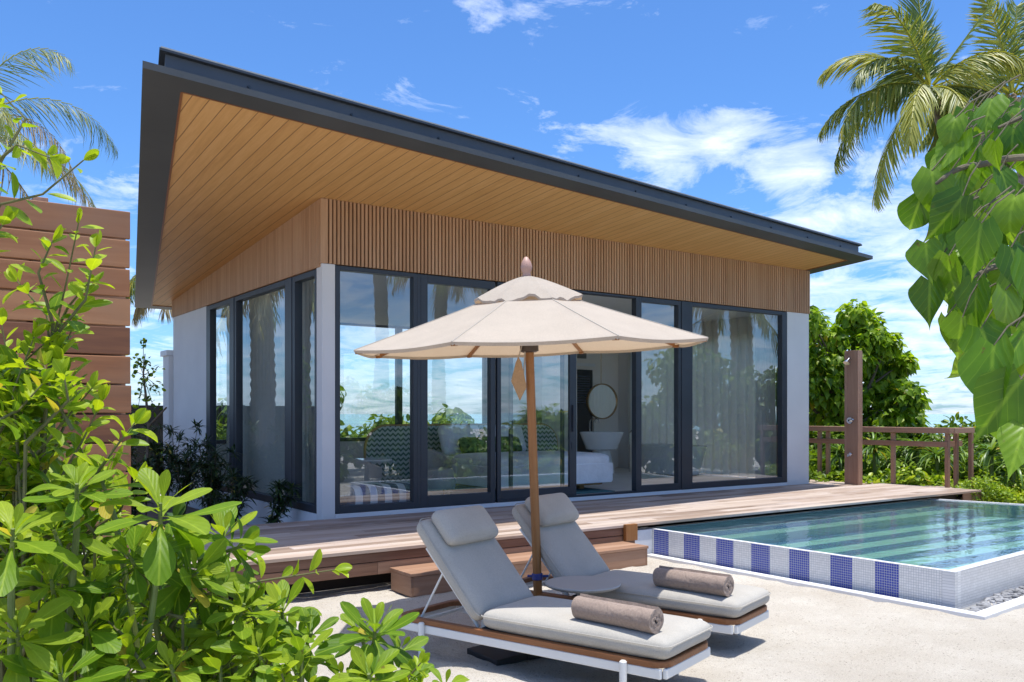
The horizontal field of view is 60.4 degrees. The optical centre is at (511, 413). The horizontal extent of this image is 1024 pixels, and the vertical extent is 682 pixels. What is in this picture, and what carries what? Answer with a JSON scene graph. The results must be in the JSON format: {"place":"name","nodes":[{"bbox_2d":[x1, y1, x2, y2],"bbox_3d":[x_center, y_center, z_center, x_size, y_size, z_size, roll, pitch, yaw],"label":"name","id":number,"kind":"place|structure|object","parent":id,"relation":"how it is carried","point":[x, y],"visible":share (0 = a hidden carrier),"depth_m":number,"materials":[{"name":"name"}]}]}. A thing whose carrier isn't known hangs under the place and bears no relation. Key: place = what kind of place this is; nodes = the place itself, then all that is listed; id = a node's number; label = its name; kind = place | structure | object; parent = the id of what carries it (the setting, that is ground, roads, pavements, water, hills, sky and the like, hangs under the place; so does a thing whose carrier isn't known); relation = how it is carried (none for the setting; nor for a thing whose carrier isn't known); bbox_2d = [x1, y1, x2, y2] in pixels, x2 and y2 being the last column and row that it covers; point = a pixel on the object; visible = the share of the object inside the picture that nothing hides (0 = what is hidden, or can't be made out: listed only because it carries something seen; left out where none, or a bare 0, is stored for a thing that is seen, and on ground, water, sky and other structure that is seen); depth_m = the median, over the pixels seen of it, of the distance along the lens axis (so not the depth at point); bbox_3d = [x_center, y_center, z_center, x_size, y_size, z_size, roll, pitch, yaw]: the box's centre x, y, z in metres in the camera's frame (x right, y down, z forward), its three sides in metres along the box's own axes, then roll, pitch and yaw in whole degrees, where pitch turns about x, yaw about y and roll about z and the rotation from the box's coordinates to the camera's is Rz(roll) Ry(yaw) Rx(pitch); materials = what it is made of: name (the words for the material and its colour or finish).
{"place":"outdoors","nodes":[
{"label":"outdoors","id":0,"kind":"place"},
{"bbox_2d":[0,0,1023,413],"label":"sky","id":1,"kind":"structure","parent":0,"point":[718,101],"materials":[{"name":"blue"}]},
{"bbox_2d":[131,437,1023,681],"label":"sand","id":2,"kind":"structure","parent":0,"point":[804,634],"depth_m":6.09,"materials":[{"name":"beige sand"}]},
{"bbox_2d":[0,196,130,670],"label":"timber screen","id":3,"kind":"object","parent":2,"relation":"on","point":[105,347],"visible":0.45,"depth_m":4.59,"materials":[{"name":"brown wood"}]},
{"bbox_2d":[0,86,167,681],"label":"citrus shrub","id":4,"kind":"object","parent":2,"relation":"on","point":[36,390],"visible":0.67,"depth_m":2.00,"materials":[{"name":"green plant"}]},
{"bbox_2d":[0,461,218,681],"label":"spoon leaf shrub","id":5,"kind":"object","parent":2,"relation":"on","point":[50,619],"visible":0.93,"depth_m":1.67,"materials":[{"name":"green plant"}]},
{"bbox_2d":[2,418,268,681],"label":"leafy undergrowth","id":6,"kind":"object","parent":2,"relation":"on","point":[179,509],"visible":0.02,"depth_m":2.62,"materials":[{"name":"green plant"}]},
{"bbox_2d":[126,338,166,520],"bbox_3d":[-5.104,0.261,12.482,0.786,2.680,0.342,0,0,20],"label":"young tree","id":7,"kind":"object","parent":2,"relation":"on","point":[144,380],"visible":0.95,"depth_m":12.49,"materials":[{"name":"green plant"}]},
{"bbox_2d":[36,445,285,681],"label":"spoon leaf shrub","id":8,"kind":"object","parent":2,"relation":"on","point":[155,561],"visible":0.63,"depth_m":1.84,"materials":[{"name":"green plant"}]},
{"bbox_2d":[160,350,172,496],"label":"garden wall","id":9,"kind":"structure","parent":2,"relation":"on","point":[167,355],"depth_m":15.54,"materials":[{"name":"white paint"}]},
{"bbox_2d":[126,275,216,405],"bbox_3d":[-7.535,-1.244,21.215,3.797,5.907,3.146,0,0,-35],"label":"palm tree","id":10,"kind":"object","parent":2,"relation":"on","point":[139,313],"visible":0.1,"depth_m":20.52,"materials":[{"name":"green plant"}]},
{"bbox_2d":[127,403,226,476],"bbox_3d":[-9.625,0.680,17.762,8.695,1.840,0.130,0,0,-35],"label":"dark fence","id":11,"kind":"object","parent":2,"relation":"on","point":[159,419],"visible":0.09,"depth_m":18.99,"materials":[{"name":"black"}]},
{"bbox_2d":[133,495,245,531],"bbox_3d":[-12.952,1.715,11.441,15.980,0.370,14.380,0,0,-35],"label":"soil bed","id":12,"kind":"object","parent":2,"relation":"on","point":[152,514],"depth_m":13.33,"materials":[{"name":"brown soil"}]},
{"bbox_2d":[0,47,117,207],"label":"palm tree","id":13,"kind":"object","parent":12,"relation":"on","point":[5,135],"visible":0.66,"depth_m":10.94,"materials":[{"name":"green plant"}]},
{"bbox_2d":[126,411,144,468],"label":"oleander shrub","id":14,"kind":"object","parent":12,"relation":"on","point":[134,448],"visible":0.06,"depth_m":14.87,"materials":[{"name":"green plant"}]},
{"bbox_2d":[126,454,157,525],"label":"oleander shrub","id":15,"kind":"object","parent":12,"relation":"on","point":[135,512],"visible":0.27,"depth_m":11.64,"materials":[{"name":"green plant"}]},
{"bbox_2d":[140,422,186,495],"bbox_3d":[-5.580,0.841,13.975,0.754,1.425,0.908,0,0,-35],"label":"oleander shrub","id":16,"kind":"object","parent":12,"relation":"on","point":[159,468],"visible":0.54,"depth_m":13.89,"materials":[{"name":"green plant"}]},
{"bbox_2d":[157,419,214,514],"bbox_3d":[-4.834,0.813,12.988,0.840,1.479,0.813,0,0,-35],"label":"oleander shrub","id":17,"kind":"object","parent":12,"relation":"on","point":[180,466],"visible":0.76,"depth_m":12.96,"materials":[{"name":"green plant"}]},
{"bbox_2d":[177,438,244,522],"bbox_3d":[-4.186,0.937,12.301,0.894,1.234,0.763,0,0,31],"label":"oleander shrub","id":18,"kind":"object","parent":12,"relation":"on","point":[213,480],"visible":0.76,"depth_m":12.22,"materials":[{"name":"green plant"}]},
{"bbox_2d":[204,467,259,521],"bbox_3d":[-3.695,1.118,11.438,0.744,0.872,0.681,0,0,4],"label":"oleander shrub","id":19,"kind":"object","parent":12,"relation":"on","point":[234,495],"visible":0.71,"depth_m":11.40,"materials":[{"name":"green plant"}]},
{"bbox_2d":[257,477,304,523],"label":"oleander shrub","id":20,"kind":"object","parent":12,"relation":"on","point":[280,508],"visible":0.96,"depth_m":10.58,"materials":[{"name":"green plant"}]},
{"bbox_2d":[161,397,226,451],"bbox_3d":[-5.814,0.595,19.279,3.402,2.229,3.316,0,0,-35],"label":"shrub","id":21,"kind":"object","parent":2,"relation":"on","point":[221,433],"visible":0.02,"depth_m":18.41,"materials":[{"name":"green plant"}]},
{"bbox_2d":[41,498,429,681],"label":"citrus shrub","id":22,"kind":"object","parent":2,"relation":"on","point":[189,613],"visible":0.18,"depth_m":1.90,"materials":[{"name":"green plant"}]},
{"bbox_2d":[175,577,384,681],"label":"spoon leaf shrub","id":23,"kind":"object","parent":2,"relation":"on","point":[295,645],"visible":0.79,"depth_m":1.84,"materials":[{"name":"green plant"}]},
{"bbox_2d":[340,385,385,437],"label":"shrub","id":24,"kind":"object","parent":2,"relation":"on","point":[345,434],"visible":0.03,"depth_m":20.12,"materials":[{"name":"green plant"}]},
{"bbox_2d":[314,597,469,681],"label":"spoon leaf shrub","id":25,"kind":"object","parent":2,"relation":"on","point":[376,659],"visible":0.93,"depth_m":1.79,"materials":[{"name":"green plant"}]},
{"bbox_2d":[359,408,473,433],"bbox_3d":[-2.538,0.822,21.673,2.845,1.907,3.152,0,0,-35],"label":"shrub","id":26,"kind":"object","parent":2,"relation":"on","point":[438,419],"visible":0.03,"depth_m":21.33,"materials":[{"name":"green plant"}]},
{"bbox_2d":[428,403,476,423],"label":"shrub","id":27,"kind":"object","parent":2,"relation":"on","point":[466,416],"visible":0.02,"depth_m":22.20,"materials":[{"name":"green plant"}]},
{"bbox_2d":[135,46,872,524],"bbox_3d":[-0.870,-0.632,14.120,11.698,4.565,9.801,0,0,-35],"label":"villa","id":28,"kind":"object","parent":2,"relation":"on","point":[251,184],"visible":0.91,"depth_m":11.30,"materials":[{"name":"brown wood"}]},
{"bbox_2d":[206,298,230,492],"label":"window","id":29,"kind":"structure","parent":28,"relation":"in","point":[210,310],"depth_m":13.76,"materials":[{"name":"black metal"}]},
{"bbox_2d":[216,315,226,443],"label":"window","id":30,"kind":"structure","parent":28,"relation":"in","point":[218,316],"depth_m":15.90,"materials":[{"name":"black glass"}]},
{"bbox_2d":[234,279,286,506],"bbox_3d":[-3.387,-0.260,11.929,0.100,2.860,2.090,0,0,-35],"label":"window","id":31,"kind":"structure","parent":28,"relation":"in","point":[238,300],"depth_m":12.70,"materials":[{"name":"black metal"}]},
{"bbox_2d":[226,279,314,502],"bbox_3d":[-3.339,-0.300,12.323,0.087,2.920,4.200,0,0,-35],"label":"curtain","id":32,"kind":"object","parent":28,"relation":"hanging from","point":[264,389],"visible":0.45,"depth_m":12.33,"materials":[{"name":"white fabric"}]},
{"bbox_2d":[292,269,316,513],"bbox_3d":[-2.469,-0.260,10.624,0.100,2.860,0.760,0,0,-35],"label":"window","id":33,"kind":"structure","parent":28,"relation":"in","point":[297,281],"depth_m":10.85,"materials":[{"name":"black metal"}]},
{"bbox_2d":[340,454,381,486],"bbox_3d":[-1.997,0.839,11.238,0.676,0.681,0.639,0,0,25],"label":"tub chair","id":34,"kind":"object","parent":28,"relation":"on","point":[354,471],"visible":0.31,"depth_m":10.95,"materials":[{"name":"grey fabric"}]},
{"bbox_2d":[340,322,398,441],"bbox_3d":[-3.191,-0.626,17.397,2.120,2.348,0.090,0,0,-35],"label":"window","id":35,"kind":"structure","parent":28,"relation":"in","point":[396,328],"depth_m":17.94,"materials":[{"name":"black metal"}]},
{"bbox_2d":[340,482,409,505],"bbox_3d":[-1.710,1.046,11.207,1.100,0.314,0.600,0,0,-35],"label":"ottoman","id":36,"kind":"object","parent":28,"relation":"on","point":[383,492],"visible":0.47,"depth_m":10.89,"materials":[{"name":"fabric"}]},
{"bbox_2d":[335,265,416,513],"bbox_3d":[-1.641,-0.279,10.587,1.082,2.898,0.100,0,0,-35],"label":"window","id":37,"kind":"structure","parent":28,"relation":"in","point":[411,504],"depth_m":10.59,"materials":[{"name":"black metal"}]},
{"bbox_2d":[399,326,485,423],"bbox_3d":[-1.449,-0.626,18.623,2.120,2.348,0.090,0,0,-35],"label":"window","id":38,"kind":"structure","parent":28,"relation":"in","point":[400,327],"depth_m":19.16,"materials":[{"name":"black metal"}]},
{"bbox_2d":[421,274,494,507],"bbox_3d":[-0.701,-0.279,11.254,1.115,2.898,0.090,0,0,-35],"label":"window","id":39,"kind":"structure","parent":28,"relation":"in","point":[427,500],"depth_m":11.18,"materials":[{"name":"black metal"}]},
{"bbox_2d":[364,423,612,490],"bbox_3d":[-0.136,0.671,13.662,3.760,1.010,2.155,0,0,-35],"label":"bed","id":40,"kind":"object","parent":28,"relation":"on","point":[391,441],"visible":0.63,"depth_m":13.41,"materials":[{"name":"white fabric"}]},
{"bbox_2d":[438,425,480,454],"bbox_3d":[-0.815,0.418,13.975,0.748,0.498,0.258,0,-22,-35],"label":"pillow","id":41,"kind":"object","parent":40,"relation":"on","point":[450,436],"visible":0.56,"depth_m":13.79,"materials":[{"name":"white fabric"}]},
{"bbox_2d":[458,436,521,453],"bbox_3d":[-0.338,0.507,13.992,1.149,0.299,0.208,0,-30,-35],"label":"bolster pillow","id":42,"kind":"object","parent":40,"relation":"on","point":[472,444],"visible":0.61,"depth_m":13.78,"materials":[{"name":"green fabric"}]},
{"bbox_2d":[483,424,525,450],"bbox_3d":[-0.119,0.418,14.464,0.748,0.498,0.258,0,-22,-35],"label":"pillow","id":43,"kind":"object","parent":40,"relation":"on","point":[517,431],"visible":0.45,"depth_m":14.48,"materials":[{"name":"white fabric"}]},
{"bbox_2d":[428,486,612,498],"bbox_3d":[-0.347,1.169,12.746,3.700,0.011,1.350,0,0,-35],"label":"rug","id":44,"kind":"object","parent":28,"relation":"on","point":[585,490],"visible":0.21,"depth_m":13.13,"materials":[{"name":"grey fabric"}]},
{"bbox_2d":[356,458,391,462],"bbox_3d":[-1.954,0.901,12.075,0.620,0.550,0.620,0,0,-35],"label":"side table","id":45,"kind":"object","parent":44,"relation":"on","point":[369,460],"visible":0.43,"depth_m":11.98,"materials":[{"name":"ceramic"}]},
{"bbox_2d":[409,449,456,494],"bbox_3d":[-1.103,0.839,12.268,0.676,0.681,0.639,0,0,-15],"label":"tub chair","id":46,"kind":"object","parent":44,"relation":"on","point":[442,470],"visible":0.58,"depth_m":12.16,"materials":[{"name":"grey fabric"}]},
{"bbox_2d":[496,284,575,499],"bbox_3d":[0.354,-0.279,11.941,1.340,2.838,0.080,0,0,-35],"label":"sliding door","id":47,"kind":"structure","parent":28,"relation":"in","point":[571,489],"depth_m":12.20,"materials":[{"name":"black metal"}]},
{"bbox_2d":[509,355,563,489],"bbox_3d":[0.344,-0.279,12.051,0.930,2.838,0.040,0,0,-35],"label":"sliding door","id":48,"kind":"structure","parent":28,"relation":"in","point":[561,356],"depth_m":12.28,"materials":[{"name":"black metal"}]},
{"bbox_2d":[577,369,592,451],"bbox_3d":[1.241,0.129,18.310,1.100,2.097,0.067,0,0,-35],"label":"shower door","id":49,"kind":"structure","parent":28,"relation":"in","point":[584,377],"depth_m":18.45,"materials":[{"name":"glass"}]},
{"bbox_2d":[580,418,622,473],"bbox_3d":[1.770,0.630,17.384,0.882,1.092,0.840,0,0,-35],"label":"washbasin","id":50,"kind":"object","parent":28,"relation":"on","point":[604,442],"visible":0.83,"depth_m":17.10,"materials":[{"name":"ceramic"}]},
{"bbox_2d":[586,383,617,418],"bbox_3d":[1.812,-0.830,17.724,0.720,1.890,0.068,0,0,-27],"label":"round mirror","id":51,"kind":"object","parent":28,"relation":"hanging from","point":[602,401],"visible":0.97,"depth_m":17.70,"materials":[{"name":"silver glass"}]},
{"bbox_2d":[632,296,680,492],"bbox_3d":[2.187,-0.279,13.280,0.940,2.898,0.100,0,0,-35],"label":"window","id":52,"kind":"structure","parent":28,"relation":"in","point":[637,486],"depth_m":13.04,"materials":[{"name":"black metal"}]},
{"bbox_2d":[629,430,706,475],"bbox_3d":[2.998,0.749,17.028,0.810,0.854,1.926,0,0,-35],"label":"bathtub","id":53,"kind":"object","parent":28,"relation":"on","point":[657,459],"visible":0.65,"depth_m":16.66,"materials":[{"name":"ceramic"}]},
{"bbox_2d":[628,317,755,476],"bbox_3d":[3.535,-0.300,17.220,0.100,2.920,3.700,0,0,-35],"label":"curtain","id":54,"kind":"object","parent":28,"relation":"hanging from","point":[724,398],"visible":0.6,"depth_m":16.72,"materials":[{"name":"white fabric"}]},
{"bbox_2d":[690,302,786,488],"bbox_3d":[3.693,-0.279,14.339,2.362,2.898,0.100,0,0,-35],"label":"window","id":55,"kind":"structure","parent":28,"relation":"in","point":[782,316],"depth_m":14.90,"materials":[{"name":"black metal"}]},
{"bbox_2d":[755,313,776,477],"bbox_3d":[4.384,-0.300,15.189,0.450,2.920,0.125,0,0,-35],"label":"curtain","id":56,"kind":"object","parent":28,"relation":"hanging from","point":[765,367],"visible":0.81,"depth_m":15.14,"materials":[{"name":"white fabric"}]},
{"bbox_2d":[776,330,777,476],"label":"window","id":57,"kind":"structure","parent":28,"relation":"in","point":[777,330],"depth_m":15.74,"materials":[{"name":"black metal"}]},
{"bbox_2d":[390,541,648,596],"bbox_3d":[0.167,1.498,8.627,2.840,0.205,0.400,0,0,-35],"label":"wooden step","id":58,"kind":"object","parent":2,"relation":"on","point":[415,580],"visible":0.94,"depth_m":8.32,"materials":[{"name":"brown wood"}]},
{"bbox_2d":[623,523,637,540],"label":"newel block","id":59,"kind":"structure","parent":58,"relation":"on","point":[630,532],"depth_m":9.62,"materials":[{"name":"brown wood"}]},
{"bbox_2d":[354,257,707,665],"bbox_3d":[0.129,0.230,6.590,2.458,2.803,2.455,0,0,45],"label":"parasol","id":60,"kind":"object","parent":2,"relation":"on","point":[527,316],"visible":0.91,"depth_m":6.11,"materials":[{"name":"beige fabric"}]},
{"bbox_2d":[400,505,712,681],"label":"sun lounger","id":61,"kind":"object","parent":2,"relation":"on","point":[479,573],"visible":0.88,"depth_m":5.46,"materials":[{"name":"white fabric"}]},
{"bbox_2d":[571,593,663,633],"bbox_3d":[0.600,1.147,5.058,0.548,0.147,0.146,0,-35,42],"label":"rolled towel","id":62,"kind":"object","parent":61,"relation":"on","point":[635,616],"visible":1,"depth_m":4.99,"materials":[{"name":"beige fabric"}]},
{"bbox_2d":[191,494,961,600],"bbox_3d":[1.388,1.527,11.375,14.240,0.546,1.990,0,0,-35],"label":"deck substructure","id":63,"kind":"object","parent":2,"relation":"on","point":[349,582],"visible":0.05,"depth_m":8.31,"materials":[{"name":"brown wood"}]},
{"bbox_2d":[127,476,983,569],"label":"timber deck","id":64,"kind":"structure","parent":63,"relation":"on","point":[301,540],"depth_m":10.62,"materials":[{"name":"brown wood"}]},
{"bbox_2d":[203,492,982,592],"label":"deck fascia","id":65,"kind":"structure","parent":64,"relation":"attached to","point":[372,567],"depth_m":7.91,"materials":[{"name":"brown wood"}]},
{"bbox_2d":[843,350,861,484],"bbox_3d":[5.812,0.070,15.089,0.329,2.300,0.255,0,0,-35],"label":"outdoor shower","id":66,"kind":"object","parent":64,"relation":"on","point":[852,362],"visible":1,"depth_m":15.06,"materials":[{"name":"brown wood"}]},
{"bbox_2d":[809,426,974,487],"bbox_3d":[6.313,0.868,16.257,0.765,1.265,4.072,0,0,-35],"label":"timber railing","id":67,"kind":"object","parent":64,"relation":"on","point":[893,443],"visible":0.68,"depth_m":14.96,"materials":[{"name":"brown wood"}]},
{"bbox_2d":[545,576,620,595],"bbox_3d":[0.501,1.397,6.222,0.536,0.405,0.536,0,0,-35],"label":"side table","id":68,"kind":"object","parent":2,"relation":"on","point":[578,585],"visible":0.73,"depth_m":6.15,"materials":[{"name":"beige metal"}]},
{"bbox_2d":[512,493,770,634],"bbox_3d":[0.849,1.119,6.561,2.018,0.961,0.705,0,0,36],"label":"sun lounger","id":69,"kind":"object","parent":2,"relation":"on","point":[568,548],"visible":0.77,"depth_m":6.53,"materials":[{"name":"white fabric"}]},
{"bbox_2d":[653,565,733,596],"bbox_3d":[1.239,1.147,6.033,0.548,0.146,0.147,0,-35,41],"label":"rolled towel","id":70,"kind":"object","parent":69,"relation":"on","point":[707,582],"visible":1,"depth_m":5.97,"materials":[{"name":"beige fabric"}]},
{"bbox_2d":[809,461,843,481],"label":"ground cover","id":71,"kind":"object","parent":2,"relation":"on","point":[822,477],"visible":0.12,"depth_m":16.01,"materials":[{"name":"green plant"}]},
{"bbox_2d":[635,498,1023,608],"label":"swimming pool","id":72,"kind":"structure","parent":2,"relation":"on","point":[974,581],"depth_m":8.62,"materials":[{"name":"tile"}]},
{"bbox_2d":[659,500,1023,567],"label":"pool water","id":73,"kind":"structure","parent":72,"relation":"in","point":[971,514],"depth_m":10.27,"materials":[{"name":"teal liquid"}]},
{"bbox_2d":[647,554,1023,619],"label":"pool kerb","id":74,"kind":"structure","parent":2,"relation":"on","point":[1000,609],"depth_m":7.58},
{"bbox_2d":[811,443,868,469],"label":"strap leaved lily","id":75,"kind":"object","parent":2,"relation":"on","point":[839,451],"visible":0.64,"depth_m":16.55,"materials":[{"name":"green plant"}]},
{"bbox_2d":[862,432,897,474],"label":"strap leaved lily","id":76,"kind":"object","parent":2,"relation":"on","point":[874,449],"visible":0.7,"depth_m":16.32,"materials":[{"name":"green plant"}]},
{"bbox_2d":[835,460,952,486],"bbox_3d":[7.071,1.245,16.163,2.786,0.817,1.961,0,0,0],"label":"ground cover","id":77,"kind":"object","parent":2,"relation":"on","point":[908,475],"visible":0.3,"depth_m":15.55,"materials":[{"name":"green plant"}]},
{"bbox_2d":[878,438,921,469],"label":"strap leaved lily","id":78,"kind":"object","parent":2,"relation":"on","point":[888,462],"visible":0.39,"depth_m":16.69,"materials":[{"name":"green plant"}]},
{"bbox_2d":[887,433,937,471],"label":"strap leaved lily","id":79,"kind":"object","parent":2,"relation":"on","point":[912,450],"visible":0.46,"depth_m":16.54,"materials":[{"name":"green plant"}]},
{"bbox_2d":[906,440,966,473],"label":"strap leaved lily","id":80,"kind":"object","parent":2,"relation":"on","point":[937,456],"visible":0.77,"depth_m":16.14,"materials":[{"name":"green plant"}]},
{"bbox_2d":[897,74,1023,481],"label":"heart leaf tree","id":81,"kind":"object","parent":2,"relation":"on","point":[965,200],"visible":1,"depth_m":1.80,"materials":[{"name":"green plant"}]},
{"bbox_2d":[943,437,983,471],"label":"strap leaved lily","id":82,"kind":"object","parent":2,"relation":"on","point":[961,451],"visible":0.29,"depth_m":16.84,"materials":[{"name":"green plant"}]},
{"bbox_2d":[914,0,1023,184],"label":"palm tree","id":83,"kind":"object","parent":2,"relation":"on","point":[1011,33],"visible":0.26,"depth_m":35.74,"materials":[{"name":"green plant"}]},
{"bbox_2d":[960,437,1002,482],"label":"strap leaved lily","id":84,"kind":"object","parent":2,"relation":"on","point":[987,458],"visible":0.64,"depth_m":15.57,"materials":[{"name":"green plant"}]},
{"bbox_2d":[952,473,1023,503],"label":"ground cover","id":85,"kind":"object","parent":2,"relation":"on","point":[998,491],"visible":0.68,"depth_m":14.59,"materials":[{"name":"green plant"}]},
{"bbox_2d":[982,450,1023,488],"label":"strap leaved lily","id":86,"kind":"object","parent":2,"relation":"on","point":[1016,473],"visible":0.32,"depth_m":15.18,"materials":[{"name":"green plant"}]},
{"bbox_2d":[340,414,975,435],"bbox_3d":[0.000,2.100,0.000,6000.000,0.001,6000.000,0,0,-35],"label":"sea","id":87,"kind":"structure","parent":0,"point":[354,420],"depth_m":309.55,"materials":[{"name":"liquid"}]},
{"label":"garden soil","id":88,"kind":"structure","parent":0,"visible":0},
{"bbox_2d":[809,413,816,451],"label":"shrub","id":89,"kind":"object","parent":88,"relation":"on","point":[812,435],"visible":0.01,"depth_m":22.15,"materials":[{"name":"green plant"}]},
{"bbox_2d":[814,423,843,457],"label":"shrub","id":90,"kind":"object","parent":88,"relation":"on","point":[838,436],"visible":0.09,"depth_m":18.31,"materials":[{"name":"green plant"}]},
{"bbox_2d":[775,298,932,444],"bbox_3d":[7.178,-0.416,19.520,4.560,4.255,2.755,0,0,5],"label":"tree","id":91,"kind":"object","parent":88,"relation":"on","point":[892,396],"visible":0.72,"depth_m":18.88,"materials":[{"name":"green plant"}]},
{"bbox_2d":[878,433,919,452],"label":"shrub","id":92,"kind":"object","parent":88,"relation":"on","point":[897,437],"visible":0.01,"depth_m":22.03,"materials":[{"name":"green plant"}]},
{"bbox_2d":[862,417,938,465],"bbox_3d":[8.035,0.956,18.661,1.858,1.761,1.820,0,0,-35],"label":"shrub","id":93,"kind":"object","parent":88,"relation":"on","point":[876,422],"visible":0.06,"depth_m":18.53,"materials":[{"name":"green plant"}]},
{"bbox_2d":[809,437,1023,482],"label":"ground cover","id":94,"kind":"object","parent":88,"relation":"on","point":[963,474],"visible":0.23,"depth_m":16.82,"materials":[{"name":"green plant"}]},
{"bbox_2d":[817,0,1023,212],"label":"palm tree","id":95,"kind":"object","parent":88,"relation":"on","point":[894,88],"visible":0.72,"depth_m":26.46,"materials":[{"name":"green plant"}]},
{"bbox_2d":[888,424,975,453],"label":"shrub","id":96,"kind":"object","parent":88,"relation":"on","point":[934,436],"visible":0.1,"depth_m":19.65,"materials":[{"name":"green plant"}]},
{"bbox_2d":[932,412,987,441],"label":"shrub","id":97,"kind":"object","parent":88,"relation":"on","point":[952,423],"visible":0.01,"depth_m":22.60,"materials":[{"name":"green plant"}]},
{"bbox_2d":[947,419,990,439],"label":"shrub","id":98,"kind":"object","parent":88,"relation":"on","point":[971,424],"visible":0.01,"depth_m":22.42,"materials":[{"name":"green plant"}]},
{"bbox_2d":[959,426,996,460],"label":"shrub","id":99,"kind":"object","parent":88,"relation":"on","point":[986,437],"visible":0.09,"depth_m":19.11,"materials":[{"name":"green plant"}]},
{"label":"trench bed","id":100,"kind":"structure","parent":0,"visible":0},
{"bbox_2d":[967,586,1023,611],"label":"pebbles","id":101,"kind":"object","parent":100,"relation":"on","point":[1004,596],"visible":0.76,"depth_m":7.52,"materials":[{"name":"white gravel"}]}
]}

